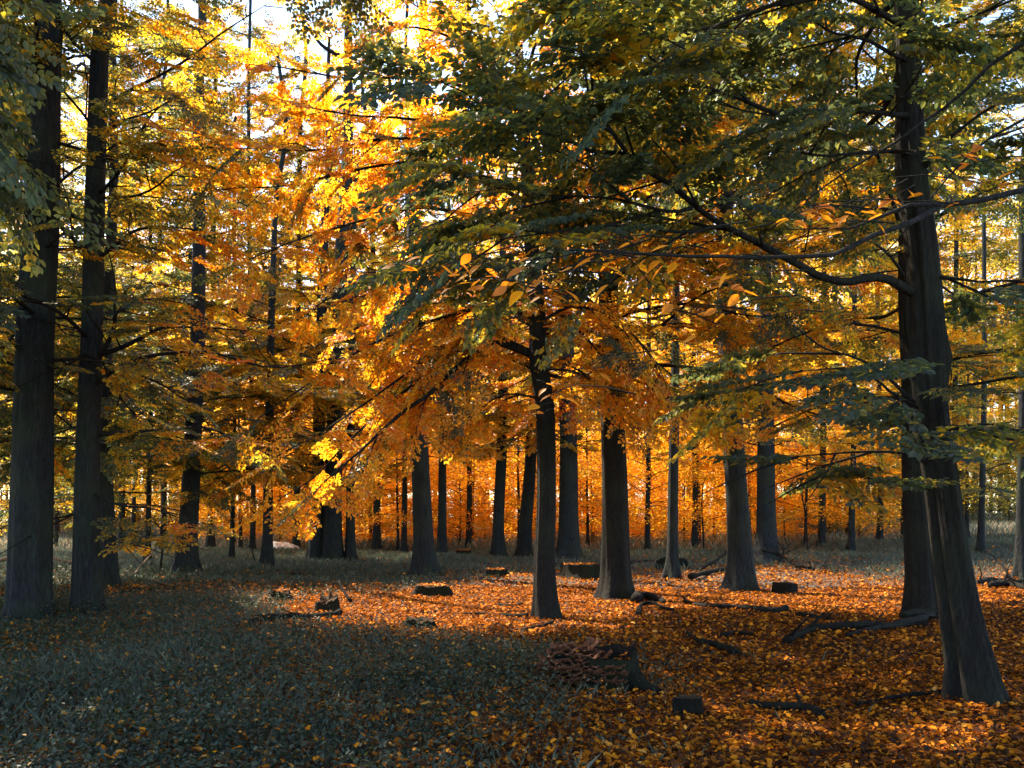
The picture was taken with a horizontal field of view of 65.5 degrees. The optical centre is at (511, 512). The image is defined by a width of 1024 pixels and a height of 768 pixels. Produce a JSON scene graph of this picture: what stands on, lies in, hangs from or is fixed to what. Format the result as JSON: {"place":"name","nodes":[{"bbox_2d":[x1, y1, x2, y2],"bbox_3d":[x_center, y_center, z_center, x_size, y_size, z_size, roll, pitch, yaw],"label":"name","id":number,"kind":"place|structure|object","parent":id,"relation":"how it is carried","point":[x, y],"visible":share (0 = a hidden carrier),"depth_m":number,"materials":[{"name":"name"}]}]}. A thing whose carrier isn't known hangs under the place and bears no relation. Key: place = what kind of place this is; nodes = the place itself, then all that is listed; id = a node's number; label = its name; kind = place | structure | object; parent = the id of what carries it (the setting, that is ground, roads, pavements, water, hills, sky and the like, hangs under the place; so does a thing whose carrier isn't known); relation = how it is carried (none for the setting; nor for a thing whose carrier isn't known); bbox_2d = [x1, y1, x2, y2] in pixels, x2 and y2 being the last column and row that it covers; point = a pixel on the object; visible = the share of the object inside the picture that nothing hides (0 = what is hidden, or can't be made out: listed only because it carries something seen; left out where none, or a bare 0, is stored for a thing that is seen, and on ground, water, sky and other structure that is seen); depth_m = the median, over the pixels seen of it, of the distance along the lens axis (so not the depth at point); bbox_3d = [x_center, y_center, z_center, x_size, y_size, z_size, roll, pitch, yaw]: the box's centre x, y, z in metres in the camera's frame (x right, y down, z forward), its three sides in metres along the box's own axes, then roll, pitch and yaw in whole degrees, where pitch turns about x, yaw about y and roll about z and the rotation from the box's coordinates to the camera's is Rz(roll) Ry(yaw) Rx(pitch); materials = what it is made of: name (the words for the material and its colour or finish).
{"place":"outdoors","nodes":[
{"label":"outdoors","id":0,"kind":"place"},
{"bbox_2d":[0,514,1023,767],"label":"ground","id":1,"kind":"structure","parent":0,"point":[696,580],"depth_m":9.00,"materials":[{"name":"orange plant"}]},
{"bbox_2d":[0,91,136,502],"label":"beech tree","id":2,"kind":"object","parent":1,"relation":"on","point":[70,478],"visible":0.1,"depth_m":17.18,"materials":[{"name":"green plant"}]},
{"bbox_2d":[0,19,154,419],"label":"beech tree","id":3,"kind":"object","parent":1,"relation":"on","point":[5,260],"visible":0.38,"depth_m":12.29,"materials":[{"name":"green plant"}]},
{"bbox_2d":[12,0,217,550],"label":"beech tree","id":4,"kind":"object","parent":1,"relation":"on","point":[120,512],"visible":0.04,"depth_m":32.87,"materials":[{"name":"yellow plant"}]},
{"bbox_2d":[0,21,239,497],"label":"beech tree","id":5,"kind":"object","parent":1,"relation":"on","point":[65,268],"visible":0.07,"depth_m":18.38,"materials":[{"name":"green plant"}]},
{"bbox_2d":[10,221,241,551],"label":"young beech","id":6,"kind":"object","parent":1,"relation":"on","point":[134,500],"visible":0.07,"depth_m":30.93,"materials":[{"name":"orange plant"}]},
{"bbox_2d":[12,0,264,549],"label":"beech tree","id":7,"kind":"object","parent":1,"relation":"on","point":[163,495],"visible":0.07,"depth_m":30.85,"materials":[{"name":"yellow plant"}]},
{"bbox_2d":[0,0,287,588],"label":"beech tree","id":8,"kind":"object","parent":1,"relation":"on","point":[110,571],"visible":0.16,"depth_m":16.37,"materials":[{"name":"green plant"}]},
{"bbox_2d":[0,93,290,561],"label":"beech tree","id":9,"kind":"object","parent":1,"relation":"on","point":[159,476],"visible":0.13,"depth_m":24.62,"materials":[{"name":"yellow plant"}]},
{"bbox_2d":[0,0,297,621],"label":"beech tree","id":10,"kind":"object","parent":1,"relation":"on","point":[34,469],"visible":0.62,"depth_m":11.95,"materials":[{"name":"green plant"}]},
{"bbox_2d":[0,0,382,574],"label":"beech tree","id":11,"kind":"object","parent":1,"relation":"on","point":[190,480],"visible":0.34,"depth_m":20.33,"materials":[{"name":"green plant"}]},
{"bbox_2d":[115,308,274,538],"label":"young beech","id":12,"kind":"object","parent":1,"relation":"on","point":[159,495],"visible":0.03,"depth_m":37.55,"materials":[{"name":"orange plant"}]},
{"bbox_2d":[0,0,391,617],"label":"beech tree","id":13,"kind":"object","parent":1,"relation":"on","point":[86,572],"visible":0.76,"depth_m":11.93,"materials":[{"name":"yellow plant"}]},
{"bbox_2d":[73,1,318,547],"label":"beech tree","id":14,"kind":"object","parent":1,"relation":"on","point":[210,541],"visible":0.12,"depth_m":33.89,"materials":[{"name":"yellow plant"}]},
{"bbox_2d":[0,0,413,277],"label":"beech tree","id":15,"kind":"object","parent":1,"relation":"on","point":[12,72],"visible":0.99,"depth_m":5.49,"materials":[{"name":"green plant"}]},
{"bbox_2d":[167,403,291,541],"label":"young beech","id":16,"kind":"object","parent":1,"relation":"on","point":[248,491],"visible":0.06,"depth_m":38.68,"materials":[{"name":"orange plant"}]},
{"bbox_2d":[119,108,359,557],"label":"beech tree","id":17,"kind":"object","parent":1,"relation":"on","point":[231,552],"visible":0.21,"depth_m":26.95,"materials":[{"name":"orange plant"}]},
{"bbox_2d":[137,284,344,546],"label":"young beech","id":18,"kind":"object","parent":1,"relation":"on","point":[239,505],"visible":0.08,"depth_m":32.93,"materials":[{"name":"orange plant"}]},
{"bbox_2d":[121,0,368,549],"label":"beech tree","id":19,"kind":"object","parent":1,"relation":"on","point":[275,161],"visible":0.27,"depth_m":32.01,"materials":[{"name":"yellow plant"}]},
{"bbox_2d":[116,52,408,566],"bbox_3d":[-6.994,-5.843,22.728,8.813,15.130,8.114,0,0,-11],"label":"beech tree","id":20,"kind":"object","parent":1,"relation":"on","point":[266,554],"visible":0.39,"depth_m":21.74,"materials":[{"name":"orange plant"}]},
{"bbox_2d":[181,1,387,546],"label":"beech tree","id":21,"kind":"object","parent":1,"relation":"on","point":[295,540],"visible":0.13,"depth_m":33.87,"materials":[{"name":"yellow plant"}]},
{"bbox_2d":[248,609,342,623],"bbox_3d":[-3.174,1.485,11.639,1.467,0.172,0.368,0,0,-37],"label":"fallen branch","id":22,"kind":"object","parent":1,"relation":"on","point":[335,613],"visible":0.66,"depth_m":11.61,"materials":[{"name":"brown wood"}]},
{"bbox_2d":[235,402,357,544],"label":"young beech","id":23,"kind":"object","parent":1,"relation":"on","point":[257,496],"visible":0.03,"depth_m":37.08,"materials":[{"name":"orange plant"}]},
{"bbox_2d":[148,0,459,560],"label":"beech tree","id":24,"kind":"object","parent":1,"relation":"on","point":[332,543],"visible":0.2,"depth_m":25.13,"materials":[{"name":"orange plant"}]},
{"bbox_2d":[158,0,488,575],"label":"beech tree","id":25,"kind":"object","parent":1,"relation":"on","point":[423,554],"visible":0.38,"depth_m":19.77,"materials":[{"name":"yellow plant"}]},
{"bbox_2d":[313,591,339,612],"bbox_3d":[-2.950,1.430,12.693,0.435,0.349,0.365,0,0,21],"label":"tree stump","id":26,"kind":"object","parent":1,"relation":"on","point":[324,602],"visible":0.79,"depth_m":12.61,"materials":[{"name":"brown wood"}]},
{"bbox_2d":[215,36,454,559],"bbox_3d":[-6.496,-6.823,26.564,6.866,17.164,8.281,0,0,27],"label":"beech tree","id":27,"kind":"object","parent":1,"relation":"on","point":[314,548],"visible":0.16,"depth_m":25.82,"materials":[{"name":"orange plant"}]},
{"bbox_2d":[216,81,475,561],"bbox_3d":[-5.873,-6.356,25.774,7.468,16.119,7.894,0,0,-36],"label":"beech tree","id":28,"kind":"object","parent":1,"relation":"on","point":[350,551],"visible":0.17,"depth_m":25.87,"materials":[{"name":"orange plant"}]},
{"bbox_2d":[249,3,460,550],"bbox_3d":[-6.176,-12.858,33.051,9.357,29.087,9.301,0,0,-22],"label":"beech tree","id":29,"kind":"object","parent":1,"relation":"on","point":[376,544],"visible":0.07,"depth_m":32.83,"materials":[{"name":"orange plant"}]},
{"bbox_2d":[279,294,473,543],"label":"young beech","id":30,"kind":"object","parent":1,"relation":"on","point":[371,499],"visible":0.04,"depth_m":36.26,"materials":[{"name":"orange plant"}]},
{"bbox_2d":[342,393,454,543],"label":"young beech","id":31,"kind":"object","parent":1,"relation":"on","point":[394,526],"visible":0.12,"depth_m":35.58,"materials":[{"name":"orange plant"}]},
{"bbox_2d":[294,0,508,553],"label":"beech tree","id":32,"kind":"object","parent":1,"relation":"on","point":[404,543],"visible":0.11,"depth_m":30.91,"materials":[{"name":"orange plant"}]},
{"bbox_2d":[342,348,481,549],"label":"young beech","id":33,"kind":"object","parent":1,"relation":"on","point":[397,511],"visible":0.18,"depth_m":32.94,"materials":[{"name":"orange plant"}]},
{"bbox_2d":[365,428,484,540],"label":"young beech","id":34,"kind":"object","parent":1,"relation":"on","point":[392,508],"visible":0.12,"depth_m":38.92,"materials":[{"name":"orange plant"}]},
{"bbox_2d":[343,203,522,553],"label":"beech tree","id":35,"kind":"object","parent":1,"relation":"on","point":[441,545],"visible":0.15,"depth_m":28.35,"materials":[{"name":"orange plant"}]},
{"bbox_2d":[411,582,457,597],"bbox_3d":[-1.584,1.512,15.777,0.796,0.306,0.699,0,0,35],"label":"tree stump","id":36,"kind":"object","parent":1,"relation":"on","point":[440,589],"visible":0.92,"depth_m":15.60,"materials":[{"name":"brown wood"}]},
{"bbox_2d":[395,418,515,544],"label":"young beech","id":37,"kind":"object","parent":1,"relation":"on","point":[460,529],"visible":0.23,"depth_m":36.66,"materials":[{"name":"orange plant"}]},
{"bbox_2d":[368,6,542,548],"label":"beech tree","id":38,"kind":"object","parent":1,"relation":"on","point":[469,509],"visible":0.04,"depth_m":34.91,"materials":[{"name":"orange plant"}]},
{"bbox_2d":[381,354,557,539],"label":"young beech","id":39,"kind":"object","parent":1,"relation":"on","point":[473,485],"visible":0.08,"depth_m":36.31,"materials":[{"name":"orange plant"}]},
{"bbox_2d":[164,0,776,619],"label":"beech tree","id":40,"kind":"object","parent":1,"relation":"on","point":[420,410],"visible":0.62,"depth_m":11.20,"materials":[{"name":"orange plant"}]},
{"bbox_2d":[447,440,516,537],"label":"young beech","id":41,"kind":"object","parent":1,"relation":"on","point":[484,491],"visible":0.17,"depth_m":42.44,"materials":[{"name":"orange plant"}]},
{"bbox_2d":[1,600,980,767],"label":"weed stalks","id":42,"kind":"object","parent":1,"relation":"on","point":[428,683],"visible":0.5,"depth_m":6.36,"materials":[{"name":"brown plant"}]},
{"bbox_2d":[392,120,599,557],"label":"beech tree","id":43,"kind":"object","parent":1,"relation":"on","point":[498,546],"visible":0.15,"depth_m":28.31,"materials":[{"name":"orange plant"}]},
{"bbox_2d":[0,559,1012,767],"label":"ground cover","id":44,"kind":"object","parent":1,"relation":"on","point":[194,704],"visible":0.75,"depth_m":6.80,"materials":[{"name":"green plant"}]},
{"bbox_2d":[1,238,1018,526],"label":"woodland","id":45,"kind":"object","parent":1,"relation":"on","point":[599,476],"visible":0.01,"depth_m":98.53,"materials":[{"name":"orange plant"}]},
{"bbox_2d":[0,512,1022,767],"bbox_3d":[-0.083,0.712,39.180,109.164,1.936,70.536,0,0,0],"label":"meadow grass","id":46,"kind":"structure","parent":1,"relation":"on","point":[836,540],"depth_m":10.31,"materials":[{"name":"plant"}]},
{"bbox_2d":[436,327,601,544],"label":"young beech","id":47,"kind":"object","parent":1,"relation":"on","point":[518,471],"visible":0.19,"depth_m":35.87,"materials":[{"name":"orange plant"}]},
{"bbox_2d":[483,394,601,540],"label":"young beech","id":48,"kind":"object","parent":1,"relation":"on","point":[580,530],"visible":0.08,"depth_m":38.51,"materials":[{"name":"orange plant"}]},
{"bbox_2d":[425,136,670,556],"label":"beech tree","id":49,"kind":"object","parent":1,"relation":"on","point":[524,545],"visible":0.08,"depth_m":28.60,"materials":[{"name":"brown plant"}]},
{"bbox_2d":[450,80,683,559],"bbox_3d":[1.126,-6.863,28.163,8.657,17.084,7.371,0,0,-40],"label":"beech tree","id":50,"kind":"object","parent":1,"relation":"on","point":[568,542],"visible":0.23,"depth_m":27.21,"materials":[{"name":"orange plant"}]},
{"bbox_2d":[556,561,599,579],"bbox_3d":[1.635,1.378,19.168,1.116,0.431,1.063,0,0,-28],"label":"tree stump","id":51,"kind":"object","parent":1,"relation":"on","point":[586,570],"visible":0.88,"depth_m":18.79,"materials":[{"name":"brown wood"}]},
{"bbox_2d":[492,318,667,546],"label":"young beech","id":52,"kind":"object","parent":1,"relation":"on","point":[587,510],"visible":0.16,"depth_m":36.92,"materials":[{"name":"orange plant"}]},
{"bbox_2d":[293,0,897,601],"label":"beech tree","id":53,"kind":"object","parent":1,"relation":"on","point":[615,580],"visible":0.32,"depth_m":12.58,"materials":[{"name":"orange plant"}]},
{"bbox_2d":[556,405,641,540],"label":"young beech","id":54,"kind":"object","parent":1,"relation":"on","point":[592,528],"visible":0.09,"depth_m":43.11,"materials":[{"name":"orange plant"}]},
{"bbox_2d":[556,417,644,536],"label":"young beech","id":55,"kind":"object","parent":1,"relation":"on","point":[599,519],"visible":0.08,"depth_m":42.48,"materials":[{"name":"orange plant"}]},
{"bbox_2d":[547,641,662,694],"bbox_3d":[0.811,1.434,7.499,1.112,0.447,0.753,0,0,0],"label":"tree stump","id":56,"kind":"object","parent":1,"relation":"on","point":[620,655],"visible":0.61,"depth_m":7.23,"materials":[{"name":"brown wood"}]},
{"bbox_2d":[535,636,627,685],"bbox_3d":[0.623,1.373,7.332,0.854,0.424,0.520,0,0,0],"label":"bracket fungus","id":57,"kind":"object","parent":56,"relation":"on","point":[590,642],"visible":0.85,"depth_m":7.25},
{"bbox_2d":[583,417,667,539],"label":"young beech","id":58,"kind":"object","parent":1,"relation":"on","point":[635,519],"visible":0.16,"depth_m":39.47,"materials":[{"name":"orange plant"}]},
{"bbox_2d":[556,291,725,536],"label":"young beech","id":59,"kind":"object","parent":1,"relation":"on","point":[654,473],"visible":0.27,"depth_m":33.18,"materials":[{"name":"orange plant"}]},
{"bbox_2d":[627,437,690,537],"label":"young beech","id":60,"kind":"object","parent":1,"relation":"on","point":[631,532],"visible":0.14,"depth_m":42.44,"materials":[{"name":"orange plant"}]},
{"bbox_2d":[575,186,750,549],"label":"beech tree","id":61,"kind":"object","parent":1,"relation":"on","point":[647,543],"visible":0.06,"depth_m":32.91,"materials":[{"name":"orange plant"}]},
{"bbox_2d":[325,0,1023,709],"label":"beech tree","id":62,"kind":"object","parent":1,"relation":"on","point":[609,42],"visible":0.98,"depth_m":6.04,"materials":[{"name":"green plant"}]},
{"bbox_2d":[626,409,726,542],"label":"young beech","id":63,"kind":"object","parent":1,"relation":"on","point":[684,521],"visible":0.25,"depth_m":37.41,"materials":[{"name":"orange plant"}]},
{"bbox_2d":[589,8,783,579],"bbox_3d":[4.539,-5.789,18.948,5.652,15.097,4.326,0,0,-27],"label":"beech tree","id":64,"kind":"object","parent":1,"relation":"on","point":[671,570],"visible":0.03,"depth_m":19.40,"materials":[{"name":"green plant"}]},
{"bbox_2d":[672,694,704,718],"bbox_3d":[1.417,1.560,6.412,0.275,0.170,0.154,0,0,0],"label":"tree stump","id":65,"kind":"object","parent":1,"relation":"on","point":[690,704],"visible":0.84,"depth_m":6.35,"materials":[{"name":"brown wood"}]},
{"bbox_2d":[682,631,740,655],"bbox_3d":[2.251,1.524,9.459,0.298,0.092,1.616,0,0,-9],"label":"fallen branch","id":66,"kind":"object","parent":1,"relation":"on","point":[728,648],"visible":0.92,"depth_m":9.21,"materials":[{"name":"brown wood"}]},
{"bbox_2d":[619,100,814,548],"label":"beech tree","id":67,"kind":"object","parent":1,"relation":"on","point":[694,541],"visible":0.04,"depth_m":34.89,"materials":[{"name":"orange plant"}]},
{"bbox_2d":[628,303,808,547],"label":"young beech","id":68,"kind":"object","parent":1,"relation":"on","point":[719,499],"visible":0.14,"depth_m":36.59,"materials":[{"name":"orange plant"}]},
{"bbox_2d":[677,591,788,613],"bbox_3d":[3.449,1.434,12.898,0.567,0.275,1.949,0,0,-44],"label":"fallen branch","id":69,"kind":"object","parent":1,"relation":"on","point":[766,609],"visible":0.84,"depth_m":12.65,"materials":[{"name":"brown wood"}]},
{"bbox_2d":[652,303,829,535],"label":"young beech","id":70,"kind":"object","parent":1,"relation":"on","point":[750,506],"visible":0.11,"depth_m":37.67,"materials":[{"name":"orange plant"}]},
{"bbox_2d":[475,0,1023,592],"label":"beech tree","id":71,"kind":"object","parent":1,"relation":"on","point":[739,572],"visible":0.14,"depth_m":16.44,"materials":[{"name":"orange plant"}]},
{"bbox_2d":[704,419,813,535],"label":"young beech","id":72,"kind":"object","parent":1,"relation":"on","point":[754,495],"visible":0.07,"depth_m":40.19,"materials":[{"name":"orange plant"}]},
{"bbox_2d":[627,2,896,563],"bbox_3d":[8.861,-8.326,27.422,9.835,20.163,8.933,0,0,0],"label":"beech tree","id":73,"kind":"object","parent":1,"relation":"on","point":[766,528],"visible":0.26,"depth_m":26.31,"materials":[{"name":"orange plant"}]},
{"bbox_2d":[771,582,798,594],"bbox_3d":[5.488,1.522,16.033,0.542,0.277,0.285,0,0,0],"label":"tree stump","id":74,"kind":"object","parent":1,"relation":"on","point":[784,587],"visible":0.82,"depth_m":15.96,"materials":[{"name":"brown wood"}]},
{"bbox_2d":[749,686,827,717],"bbox_3d":[2.357,1.573,6.661,0.676,0.191,0.322,0,0,41],"label":"fallen branch","id":75,"kind":"object","parent":1,"relation":"on","point":[799,705],"visible":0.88,"depth_m":6.61,"materials":[{"name":"brown wood"}]},
{"bbox_2d":[748,434,837,538],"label":"young beech","id":76,"kind":"object","parent":1,"relation":"on","point":[794,522],"visible":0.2,"depth_m":37.17,"materials":[{"name":"orange plant"}]},
{"bbox_2d":[705,299,899,544],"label":"young beech","id":77,"kind":"object","parent":1,"relation":"on","point":[831,508],"visible":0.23,"depth_m":33.38,"materials":[{"name":"orange plant"}]},
{"bbox_2d":[686,30,940,545],"bbox_3d":[13.473,-12.936,33.075,10.474,28.942,9.417,0,0,-33],"label":"beech tree","id":78,"kind":"object","parent":1,"relation":"on","point":[821,536],"visible":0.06,"depth_m":32.89,"materials":[{"name":"orange plant"}]},
{"bbox_2d":[775,425,866,536],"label":"young beech","id":79,"kind":"object","parent":1,"relation":"on","point":[795,519],"visible":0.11,"depth_m":40.77,"materials":[{"name":"orange plant"}]},
{"bbox_2d":[670,0,1023,610],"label":"beech tree","id":80,"kind":"object","parent":1,"relation":"on","point":[919,584],"visible":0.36,"depth_m":12.29,"materials":[{"name":"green plant"}]},
{"bbox_2d":[710,183,986,550],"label":"beech tree","id":81,"kind":"object","parent":1,"relation":"on","point":[850,544],"visible":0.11,"depth_m":29.91,"materials":[{"name":"orange plant"}]},
{"bbox_2d":[801,420,900,536],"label":"young beech","id":82,"kind":"object","parent":1,"relation":"on","point":[889,504],"visible":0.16,"depth_m":36.39,"materials":[{"name":"orange plant"}]},
{"bbox_2d":[782,610,938,644],"bbox_3d":[4.820,1.381,10.616,3.858,0.416,0.494,0,0,-38],"label":"fallen branch","id":83,"kind":"object","parent":1,"relation":"on","point":[793,635],"visible":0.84,"depth_m":10.22,"materials":[{"name":"brown wood"}]},
{"bbox_2d":[776,301,961,536],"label":"young beech","id":84,"kind":"object","parent":1,"relation":"on","point":[846,529],"visible":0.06,"depth_m":37.46,"materials":[{"name":"orange plant"}]},
{"bbox_2d":[845,612,928,636],"bbox_3d":[4.845,1.418,10.381,1.936,0.276,0.231,0,0,-35],"label":"fallen branch","id":85,"kind":"object","parent":1,"relation":"on","point":[874,627],"visible":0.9,"depth_m":10.43,"materials":[{"name":"brown wood"}]},
{"bbox_2d":[792,240,999,540],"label":"young beech","id":86,"kind":"object","parent":1,"relation":"on","point":[898,467],"visible":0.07,"depth_m":34.47,"materials":[{"name":"orange plant"}]},
{"bbox_2d":[855,689,940,705],"bbox_3d":[3.372,1.589,6.904,0.924,0.107,0.063,0,0,-14],"label":"fallen branch","id":87,"kind":"object","parent":1,"relation":"on","point":[910,694],"visible":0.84,"depth_m":6.90,"materials":[{"name":"brown wood"}]},
{"bbox_2d":[799,37,997,539],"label":"beech tree","id":88,"kind":"object","parent":1,"relation":"on","point":[879,532],"visible":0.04,"depth_m":33.85,"materials":[{"name":"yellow plant"}]},
{"bbox_2d":[814,116,1017,553],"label":"beech tree","id":89,"kind":"object","parent":1,"relation":"on","point":[980,539],"visible":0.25,"depth_m":25.98,"materials":[{"name":"orange plant"}]},
{"bbox_2d":[814,71,1017,428],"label":"beech tree","id":90,"kind":"object","parent":1,"relation":"on","point":[995,230],"visible":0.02,"depth_m":52.33,"materials":[{"name":"yellow plant"}]},
{"bbox_2d":[854,7,1020,465],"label":"beech tree","id":91,"kind":"object","parent":1,"relation":"on","point":[971,241],"visible":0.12,"depth_m":31.86,"materials":[{"name":"yellow plant"}]},
{"bbox_2d":[859,233,1018,537],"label":"young beech","id":92,"kind":"object","parent":1,"relation":"on","point":[966,472],"visible":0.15,"depth_m":32.49,"materials":[{"name":"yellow plant"}]},
{"bbox_2d":[866,108,1023,510],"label":"beech tree","id":93,"kind":"object","parent":1,"relation":"on","point":[961,266],"visible":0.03,"depth_m":56.17,"materials":[{"name":"yellow plant"}]},
{"bbox_2d":[882,0,1023,578],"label":"beech tree","id":94,"kind":"object","parent":1,"relation":"on","point":[1018,566],"visible":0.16,"depth_m":18.92,"materials":[{"name":"yellow plant"}]},
{"bbox_2d":[899,177,1018,514],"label":"beech tree","id":95,"kind":"object","parent":1,"relation":"on","point":[976,275],"visible":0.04,"depth_m":60.62,"materials":[{"name":"yellow plant"}]},
{"bbox_2d":[950,206,1018,515],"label":"young beech","id":96,"kind":"object","parent":1,"relation":"on","point":[968,479],"visible":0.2,"depth_m":31.63,"materials":[{"name":"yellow plant"}]},
{"bbox_2d":[958,413,1017,522],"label":"young beech","id":97,"kind":"object","parent":1,"relation":"on","point":[1004,487],"visible":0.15,"depth_m":45.17,"materials":[{"name":"orange plant"}]},
{"bbox_2d":[0,0,1023,516],"label":"sky","id":98,"kind":"structure","parent":0,"point":[257,17],"materials":[{"name":"white"}]},
{"bbox_2d":[367,0,1023,413],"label":"branch","id":99,"kind":"object","parent":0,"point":[667,308],"visible":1,"depth_m":2.71,"materials":[{"name":"green plant"}]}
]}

